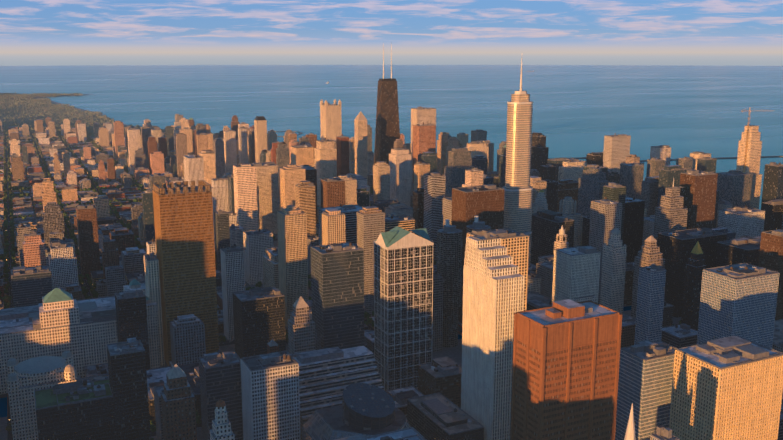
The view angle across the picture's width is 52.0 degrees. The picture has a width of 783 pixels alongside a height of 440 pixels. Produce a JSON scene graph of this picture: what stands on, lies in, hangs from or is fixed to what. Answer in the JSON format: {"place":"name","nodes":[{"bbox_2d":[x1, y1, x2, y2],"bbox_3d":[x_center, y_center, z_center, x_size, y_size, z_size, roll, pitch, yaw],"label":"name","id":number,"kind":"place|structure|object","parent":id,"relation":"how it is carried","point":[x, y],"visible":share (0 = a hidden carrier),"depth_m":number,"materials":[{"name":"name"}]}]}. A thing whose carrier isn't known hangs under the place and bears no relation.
{"place":"outdoors","nodes":[
{"label":"outdoors","id":0,"kind":"place"},
{"bbox_2d":[0,97,164,136],"bbox_3d":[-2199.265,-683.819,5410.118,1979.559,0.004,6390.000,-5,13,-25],"label":"trees","id":1,"kind":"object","parent":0,"point":[82,110],"depth_m":5684.73,"materials":[{"name":"green plant"}]},
{"bbox_2d":[0,94,372,439],"bbox_3d":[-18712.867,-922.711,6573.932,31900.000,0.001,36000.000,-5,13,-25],"label":"road","id":2,"kind":"structure","parent":0,"point":[10,435],"depth_m":1718.87,"materials":[{"name":"grey asphalt"}]},
{"bbox_2d":[0,92,230,194],"bbox_3d":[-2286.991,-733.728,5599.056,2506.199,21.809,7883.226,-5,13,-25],"label":"trees","id":3,"kind":"object","parent":2,"relation":"on","point":[15,103],"visible":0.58,"depth_m":5101.08,"materials":[{"name":"green plant"}]},
{"bbox_2d":[7,156,223,343],"bbox_3d":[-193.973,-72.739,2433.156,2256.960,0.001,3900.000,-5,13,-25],"label":"road markings","id":4,"kind":"object","parent":2,"relation":"on","point":[65,224],"depth_m":1660.51,"materials":[{"name":"white paint"}]},
{"bbox_2d":[6,185,232,343],"bbox_3d":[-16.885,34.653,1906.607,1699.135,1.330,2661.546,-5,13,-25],"label":"street cars","id":5,"kind":"object","parent":2,"relation":"on","point":[75,248],"visible":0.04,"depth_m":1743.45,"materials":[{"name":"grey metal"}]},
{"bbox_2d":[175,114,182,121],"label":"building","id":6,"kind":"structure","parent":2,"relation":"on","point":[178,117],"depth_m":3639.64,"materials":[{"name":"beige concrete"}]},
{"bbox_2d":[314,138,336,206],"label":"cream tower","id":7,"kind":"structure","parent":2,"relation":"on","point":[325,157],"depth_m":2127.19,"materials":[{"name":"beige stone"}]},
{"bbox_2d":[320,99,341,140],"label":"skyscraper","id":8,"kind":"structure","parent":2,"relation":"on","point":[330,122],"depth_m":2757.58,"materials":[{"name":"beige concrete"}]},
{"bbox_2d":[0,184,680,439],"bbox_3d":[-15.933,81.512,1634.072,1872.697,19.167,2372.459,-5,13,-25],"label":"street trees","id":9,"kind":"object","parent":2,"relation":"on","point":[7,298],"visible":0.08,"depth_m":1783.87,"materials":[{"name":"green plant"}]},
{"bbox_2d":[0,165,681,439],"bbox_3d":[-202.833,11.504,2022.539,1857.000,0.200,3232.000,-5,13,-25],"label":"block pavements","id":10,"kind":"structure","parent":2,"relation":"on","point":[454,353],"depth_m":1159.56,"materials":[{"name":"grey concrete"}]},
{"bbox_2d":[11,265,51,307],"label":"building","id":11,"kind":"structure","parent":10,"relation":"on","point":[31,286],"depth_m":1196.50,"materials":[{"name":"grey concrete"}]},
{"bbox_2d":[6,350,76,439],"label":"building","id":12,"kind":"structure","parent":10,"relation":"on","point":[26,379],"depth_m":834.78,"materials":[{"name":"grey stone"}]},
{"bbox_2d":[48,241,78,289],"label":"building","id":13,"kind":"structure","parent":10,"relation":"on","point":[62,262],"depth_m":1312.90,"materials":[{"name":"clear concrete"}]},
{"bbox_2d":[34,378,116,439],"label":"green roof building","id":14,"kind":"structure","parent":10,"relation":"on","point":[79,410],"depth_m":734.34,"materials":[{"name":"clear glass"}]},
{"bbox_2d":[0,279,159,393],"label":"building","id":15,"kind":"structure","parent":10,"relation":"on","point":[58,322],"depth_m":1039.63,"materials":[{"name":"beige stone"}]},
{"bbox_2d":[76,204,100,278],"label":"dark tower","id":16,"kind":"structure","parent":10,"relation":"on","point":[87,227],"depth_m":1524.20,"materials":[{"name":"brown glass"}]},
{"bbox_2d":[107,337,150,439],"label":"building","id":17,"kind":"structure","parent":10,"relation":"on","point":[127,373],"depth_m":746.14,"materials":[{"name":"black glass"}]},
{"bbox_2d":[115,290,149,369],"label":"building","id":18,"kind":"structure","parent":10,"relation":"on","point":[131,312],"depth_m":1030.35,"materials":[{"name":"silver glass"}]},
{"bbox_2d":[141,189,154,245],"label":"building","id":19,"kind":"structure","parent":10,"relation":"on","point":[148,215],"depth_m":1751.66,"materials":[{"name":"silver glass"}]},
{"bbox_2d":[144,252,164,365],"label":"building","id":20,"kind":"structure","parent":10,"relation":"on","point":[151,270],"depth_m":1081.40,"materials":[{"name":"grey concrete"}]},
{"bbox_2d":[161,364,196,439],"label":"high-rise building","id":21,"kind":"structure","parent":10,"relation":"on","point":[178,409],"depth_m":695.09,"materials":[{"name":"grey stone"}]},
{"bbox_2d":[152,180,218,365],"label":"skyscraper","id":22,"kind":"structure","parent":10,"relation":"on","point":[184,235],"depth_m":1083.34,"materials":[{"name":"brown concrete"}]},
{"bbox_2d":[196,132,212,150],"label":"building","id":23,"kind":"structure","parent":10,"relation":"on","point":[210,140],"depth_m":2910.73,"materials":[{"name":"beige concrete"}]},
{"bbox_2d":[199,350,242,439],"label":"building","id":24,"kind":"structure","parent":10,"relation":"on","point":[219,375],"depth_m":808.09,"materials":[{"name":"grey concrete"}]},
{"bbox_2d":[209,398,234,439],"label":"white deco tower","id":25,"kind":"structure","parent":10,"relation":"on","point":[221,427],"depth_m":616.57,"materials":[{"name":"clear stone"}]},
{"bbox_2d":[214,210,229,270],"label":"building","id":26,"kind":"structure","parent":10,"relation":"on","point":[222,235],"depth_m":1496.48,"materials":[{"name":"silver glass"}]},
{"bbox_2d":[220,244,245,339],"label":"building","id":27,"kind":"structure","parent":10,"relation":"on","point":[232,269],"depth_m":1190.55,"materials":[{"name":"clear concrete"}]},
{"bbox_2d":[238,126,247,163],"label":"skyscraper","id":28,"kind":"structure","parent":10,"relation":"on","point":[242,145],"depth_m":2896.12,"materials":[{"name":"clear concrete"}]},
{"bbox_2d":[243,229,272,284],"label":"building","id":29,"kind":"structure","parent":10,"relation":"on","point":[257,243],"depth_m":1487.45,"materials":[{"name":"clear concrete"}]},
{"bbox_2d":[233,287,285,357],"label":"office building","id":30,"kind":"structure","parent":10,"relation":"on","point":[259,318],"depth_m":1120.46,"materials":[{"name":"black glass"}]},
{"bbox_2d":[254,116,266,162],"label":"high-rise building","id":31,"kind":"structure","parent":10,"relation":"on","point":[260,127],"depth_m":2764.77,"materials":[{"name":"beige concrete"}]},
{"bbox_2d":[251,162,278,233],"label":"cream tower","id":32,"kind":"structure","parent":10,"relation":"on","point":[267,191],"depth_m":1890.66,"materials":[{"name":"beige concrete"}]},
{"bbox_2d":[240,351,300,439],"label":"white office","id":33,"kind":"structure","parent":10,"relation":"on","point":[270,396],"depth_m":778.21,"materials":[{"name":"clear concrete"}]},
{"bbox_2d":[267,339,278,353],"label":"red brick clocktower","id":34,"kind":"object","parent":10,"relation":"on","point":[272,345],"visible":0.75,"depth_m":1026.12,"materials":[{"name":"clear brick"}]},
{"bbox_2d":[277,205,307,327],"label":"skyscraper","id":35,"kind":"structure","parent":10,"relation":"on","point":[292,250],"depth_m":1244.08,"materials":[{"name":"beige concrete"}]},
{"bbox_2d":[279,164,305,210],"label":"cream tower","id":36,"kind":"structure","parent":10,"relation":"on","point":[291,176],"depth_m":1752.72,"materials":[{"name":"beige concrete"}]},
{"bbox_2d":[288,296,314,356],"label":"high-rise building","id":37,"kind":"structure","parent":10,"relation":"on","point":[301,330],"depth_m":929.32,"materials":[{"name":"clear stone"}]},
{"bbox_2d":[291,145,313,166],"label":"beige tower","id":38,"kind":"structure","parent":10,"relation":"on","point":[302,154],"depth_m":2209.67,"materials":[{"name":"clear concrete"}]},
{"bbox_2d":[310,242,363,349],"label":"office tower","id":39,"kind":"structure","parent":10,"relation":"on","point":[337,282],"depth_m":962.71,"materials":[{"name":"grey glass"}]},
{"bbox_2d":[293,346,383,439],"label":"office building","id":40,"kind":"structure","parent":10,"relation":"on","point":[327,376],"depth_m":848.33,"materials":[{"name":"grey glass"}]},
{"bbox_2d":[318,204,362,244],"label":"office tower","id":41,"kind":"structure","parent":10,"relation":"on","point":[350,211],"depth_m":1358.70,"materials":[{"name":"beige glass"}]},
{"bbox_2d":[334,175,356,204],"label":"cream tower","id":42,"kind":"structure","parent":10,"relation":"on","point":[350,190],"depth_m":1770.20,"materials":[{"name":"beige concrete"}]},
{"bbox_2d":[302,383,410,439],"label":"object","id":43,"kind":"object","parent":10,"relation":"on","point":[365,409],"visible":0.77,"depth_m":723.20,"materials":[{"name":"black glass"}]},
{"bbox_2d":[354,111,367,185],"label":"skyscraper","id":44,"kind":"structure","parent":10,"relation":"on","point":[360,140],"depth_m":2324.34,"materials":[{"name":"beige concrete"}]},
{"bbox_2d":[335,427,426,439],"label":"white roof","id":45,"kind":"structure","parent":10,"relation":"on","point":[410,433],"depth_m":574.93,"materials":[{"name":"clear concrete"}]},
{"bbox_2d":[389,147,410,205],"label":"white tower","id":46,"kind":"structure","parent":10,"relation":"on","point":[400,172],"depth_m":2112.98,"materials":[{"name":"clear concrete"}]},
{"bbox_2d":[385,215,414,233],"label":"building","id":47,"kind":"structure","parent":10,"relation":"on","point":[405,222],"depth_m":1329.27,"materials":[{"name":"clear concrete"}]},
{"bbox_2d":[374,226,433,390],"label":"skyscraper","id":48,"kind":"structure","parent":10,"relation":"on","point":[403,286],"depth_m":1004.45,"materials":[{"name":"grey glass"}]},
{"bbox_2d":[414,161,429,189],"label":"beige tower","id":49,"kind":"structure","parent":10,"relation":"on","point":[421,169],"depth_m":2011.29,"materials":[{"name":"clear concrete"}]},
{"bbox_2d":[411,106,435,181],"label":"skyscraper","id":50,"kind":"structure","parent":10,"relation":"on","point":[420,115],"depth_m":2391.25,"materials":[{"name":"beige stone"}]},
{"bbox_2d":[413,122,435,182],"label":"skyscraper","id":51,"kind":"structure","parent":10,"relation":"on","point":[424,137],"depth_m":2303.07,"materials":[{"name":"pink concrete"}]},
{"bbox_2d":[432,271,442,351],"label":"skyscraper","id":52,"kind":"structure","parent":10,"relation":"on","point":[437,327],"depth_m":1144.43,"materials":[{"name":"black glass"}]},
{"bbox_2d":[437,219,462,346],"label":"skyscraper","id":53,"kind":"structure","parent":10,"relation":"on","point":[449,253],"depth_m":1151.14,"materials":[{"name":"grey glass"}]},
{"bbox_2d":[452,184,504,322],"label":"skyscraper","id":54,"kind":"structure","parent":10,"relation":"on","point":[485,203],"depth_m":1253.70,"materials":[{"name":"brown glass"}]},
{"bbox_2d":[466,215,490,236],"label":"building","id":55,"kind":"structure","parent":10,"relation":"on","point":[477,224],"depth_m":1172.81,"materials":[{"name":"grey concrete"}]},
{"bbox_2d":[461,232,524,439],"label":"white tower","id":56,"kind":"structure","parent":10,"relation":"on","point":[493,289],"depth_m":809.00,"materials":[{"name":"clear stone"}]},
{"bbox_2d":[467,228,528,310],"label":"skyscraper","id":57,"kind":"structure","parent":10,"relation":"on","point":[516,243],"depth_m":1016.75,"materials":[{"name":"beige concrete"}]},
{"bbox_2d":[502,59,532,270],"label":"skyscraper","id":58,"kind":"structure","parent":10,"relation":"on","point":[518,189],"depth_m":1311.48,"materials":[{"name":"silver glass"}]},
{"bbox_2d":[527,271,540,293],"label":"building","id":59,"kind":"structure","parent":10,"relation":"on","point":[534,282],"depth_m":1281.45,"materials":[{"name":"grey stone"}]},
{"bbox_2d":[533,190,547,212],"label":"building","id":60,"kind":"structure","parent":10,"relation":"on","point":[540,203],"depth_m":1681.52,"materials":[{"name":"grey stone"}]},
{"bbox_2d":[536,260,553,298],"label":"building","id":61,"kind":"structure","parent":10,"relation":"on","point":[544,270],"depth_m":1274.76,"materials":[{"name":"grey stone"}]},
{"bbox_2d":[538,225,568,262],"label":"building","id":62,"kind":"structure","parent":10,"relation":"on","point":[561,240],"depth_m":1393.07,"materials":[{"name":"white stone"}]},
{"bbox_2d":[510,299,621,439],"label":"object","id":63,"kind":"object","parent":10,"relation":"on","point":[566,363],"visible":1,"depth_m":692.50,"materials":[{"name":"brown metal"}]},
{"bbox_2d":[558,196,580,246],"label":"skyscraper","id":64,"kind":"structure","parent":10,"relation":"on","point":[568,205],"depth_m":1600.19,"materials":[{"name":"grey stone"}]},
{"bbox_2d":[552,245,599,305],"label":"office building","id":65,"kind":"structure","parent":10,"relation":"on","point":[576,270],"depth_m":1075.92,"materials":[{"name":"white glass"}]},
{"bbox_2d":[573,295,594,301],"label":"building","id":66,"kind":"structure","parent":10,"relation":"on","point":[586,298],"depth_m":1076.65,"materials":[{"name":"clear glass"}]},
{"bbox_2d":[584,164,607,180],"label":"building","id":67,"kind":"structure","parent":10,"relation":"on","point":[604,169],"depth_m":1959.38,"materials":[{"name":"silver glass"}]},
{"bbox_2d":[600,228,626,313],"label":"skyscraper","id":68,"kind":"structure","parent":10,"relation":"on","point":[613,274],"depth_m":1250.78,"materials":[{"name":"grey concrete"}]},
{"bbox_2d":[624,403,635,439],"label":"spire","id":69,"kind":"structure","parent":10,"relation":"on","point":[630,433],"depth_m":580.90,"materials":[{"name":"beige stone"}]},
{"bbox_2d":[619,163,643,198],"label":"building","id":70,"kind":"structure","parent":10,"relation":"on","point":[631,177],"depth_m":1923.91,"materials":[{"name":"grey concrete"}]},
{"bbox_2d":[623,197,644,262],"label":"skyscraper","id":71,"kind":"structure","parent":10,"relation":"on","point":[633,224],"depth_m":1570.34,"materials":[{"name":"black glass"}]},
{"bbox_2d":[615,339,676,439],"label":"office building","id":72,"kind":"structure","parent":10,"relation":"on","point":[646,367],"depth_m":805.28,"materials":[{"name":"white concrete"}]},
{"bbox_2d":[631,235,664,317],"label":"skyscraper","id":73,"kind":"structure","parent":10,"relation":"on","point":[649,253],"depth_m":1221.73,"materials":[{"name":"beige stone"}]},
{"bbox_2d":[642,215,654,244],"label":"skyscraper","id":74,"kind":"structure","parent":10,"relation":"on","point":[648,227],"depth_m":1612.91,"materials":[{"name":"clear stone"}]},
{"bbox_2d":[634,264,665,344],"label":"skyscraper","id":75,"kind":"structure","parent":10,"relation":"on","point":[650,298],"depth_m":1067.70,"materials":[{"name":"grey glass"}]},
{"bbox_2d":[646,157,664,176],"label":"building","id":76,"kind":"structure","parent":10,"relation":"on","point":[654,165],"depth_m":1973.24,"materials":[{"name":"silver glass"}]},
{"bbox_2d":[650,425,679,439],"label":"tower","id":77,"kind":"structure","parent":10,"relation":"on","point":[662,433],"depth_m":574.66,"materials":[{"name":"beige stone"}]},
{"bbox_2d":[652,179,687,239],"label":"skyscraper","id":78,"kind":"structure","parent":10,"relation":"on","point":[671,212],"depth_m":1396.78,"materials":[{"name":"beige stone"}]},
{"bbox_2d":[657,227,726,317],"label":"office building","id":79,"kind":"structure","parent":10,"relation":"on","point":[676,247],"depth_m":1305.15,"materials":[{"name":"black glass"}]},
{"bbox_2d":[681,241,705,330],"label":"skyscraper","id":80,"kind":"structure","parent":10,"relation":"on","point":[695,266],"depth_m":1178.10,"materials":[{"name":"black stone"}]},
{"bbox_2d":[669,336,782,439],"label":"office building","id":81,"kind":"structure","parent":10,"relation":"on","point":[729,388],"depth_m":741.98,"materials":[{"name":"beige concrete"}]},
{"bbox_2d":[717,170,752,207],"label":"building","id":82,"kind":"structure","parent":10,"relation":"on","point":[734,187],"depth_m":1839.51,"materials":[{"name":"silver glass"}]},
{"bbox_2d":[715,236,760,266],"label":"office building","id":83,"kind":"structure","parent":10,"relation":"on","point":[744,249],"depth_m":1264.64,"materials":[{"name":"black glass"}]},
{"bbox_2d":[697,263,779,347],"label":"office building","id":84,"kind":"structure","parent":10,"relation":"on","point":[740,299],"depth_m":1005.95,"materials":[{"name":"white concrete"}]},
{"bbox_2d":[718,205,764,238],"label":"building","id":85,"kind":"structure","parent":10,"relation":"on","point":[741,221],"depth_m":1613.56,"materials":[{"name":"clear concrete"}]},
{"bbox_2d":[758,228,782,319],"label":"office tower","id":86,"kind":"structure","parent":10,"relation":"on","point":[771,251],"depth_m":1163.16,"materials":[{"name":"brown concrete"}]},
{"bbox_2d":[0,117,731,407],"bbox_3d":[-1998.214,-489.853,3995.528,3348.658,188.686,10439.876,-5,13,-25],"label":"buildings","id":87,"kind":"structure","parent":2,"relation":"on","point":[442,375],"depth_m":1701.78,"materials":[{"name":"brown concrete"}]},
{"bbox_2d":[374,42,399,164],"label":"skyscraper","id":88,"kind":"structure","parent":2,"relation":"on","point":[387,131],"depth_m":2410.45,"materials":[{"name":"black glass"}]},
{"bbox_2d":[0,115,782,439],"bbox_3d":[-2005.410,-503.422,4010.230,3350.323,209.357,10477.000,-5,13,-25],"label":"buildings","id":89,"kind":"structure","parent":2,"relation":"on","point":[436,417],"depth_m":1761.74,"materials":[{"name":"beige concrete"}]},
{"bbox_2d":[650,145,670,165],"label":"building","id":90,"kind":"structure","parent":2,"relation":"on","point":[662,152],"depth_m":2169.78,"materials":[{"name":"grey concrete"}]},
{"bbox_2d":[676,156,692,169],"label":"building","id":91,"kind":"structure","parent":2,"relation":"on","point":[686,162],"depth_m":2108.58,"materials":[{"name":"grey glass"}]},
{"bbox_2d":[690,151,710,169],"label":"building","id":92,"kind":"structure","parent":2,"relation":"on","point":[695,156],"depth_m":2146.59,"materials":[{"name":"beige concrete"}]},
{"bbox_2d":[736,125,761,208],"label":"skyscraper","id":93,"kind":"structure","parent":2,"relation":"on","point":[753,153],"depth_m":1908.58,"materials":[{"name":"beige stone"}]},
{"bbox_2d":[741,107,762,171],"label":"tower crane","id":94,"kind":"object","parent":93,"relation":"on","point":[746,137],"visible":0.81,"depth_m":1895.29,"materials":[{"name":"orange metal"}]},
{"bbox_2d":[761,162,782,209],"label":"building","id":95,"kind":"structure","parent":2,"relation":"on","point":[773,182],"depth_m":1843.98,"materials":[{"name":"silver glass"}]},
{"bbox_2d":[0,306,630,422],"bbox_3d":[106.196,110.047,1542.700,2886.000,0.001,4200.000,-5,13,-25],"label":"chicago river","id":96,"kind":"structure","parent":0,"point":[3,407],"depth_m":980.61,"materials":[{"name":"blue liquid"}]},
{"bbox_2d":[7,324,461,423],"bbox_3d":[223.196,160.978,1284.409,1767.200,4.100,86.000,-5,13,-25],"label":"river bridges","id":97,"kind":"structure","parent":96,"relation":"on","point":[8,405],"depth_m":973.13,"materials":[{"name":"brown metal"}]},
{"bbox_2d":[0,0,782,65],"bbox_3d":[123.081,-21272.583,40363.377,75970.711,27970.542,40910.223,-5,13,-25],"label":"sky","id":98,"kind":"structure","parent":0,"point":[414,32],"depth_m":56829.81,"materials":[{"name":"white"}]},
{"bbox_2d":[0,65,782,209],"bbox_3d":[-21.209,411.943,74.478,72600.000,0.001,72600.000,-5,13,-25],"label":"lake water","id":99,"kind":"structure","parent":0,"point":[682,111],"depth_m":8116.72,"materials":[{"name":"blue liquid"}]},
{"bbox_2d":[277,131,782,160],"bbox_3d":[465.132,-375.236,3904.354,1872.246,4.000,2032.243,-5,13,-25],"label":"breakwater","id":100,"kind":"object","parent":99,"relation":"in","point":[585,157],"visible":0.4,"depth_m":3329.55,"materials":[{"name":"grey concrete"}]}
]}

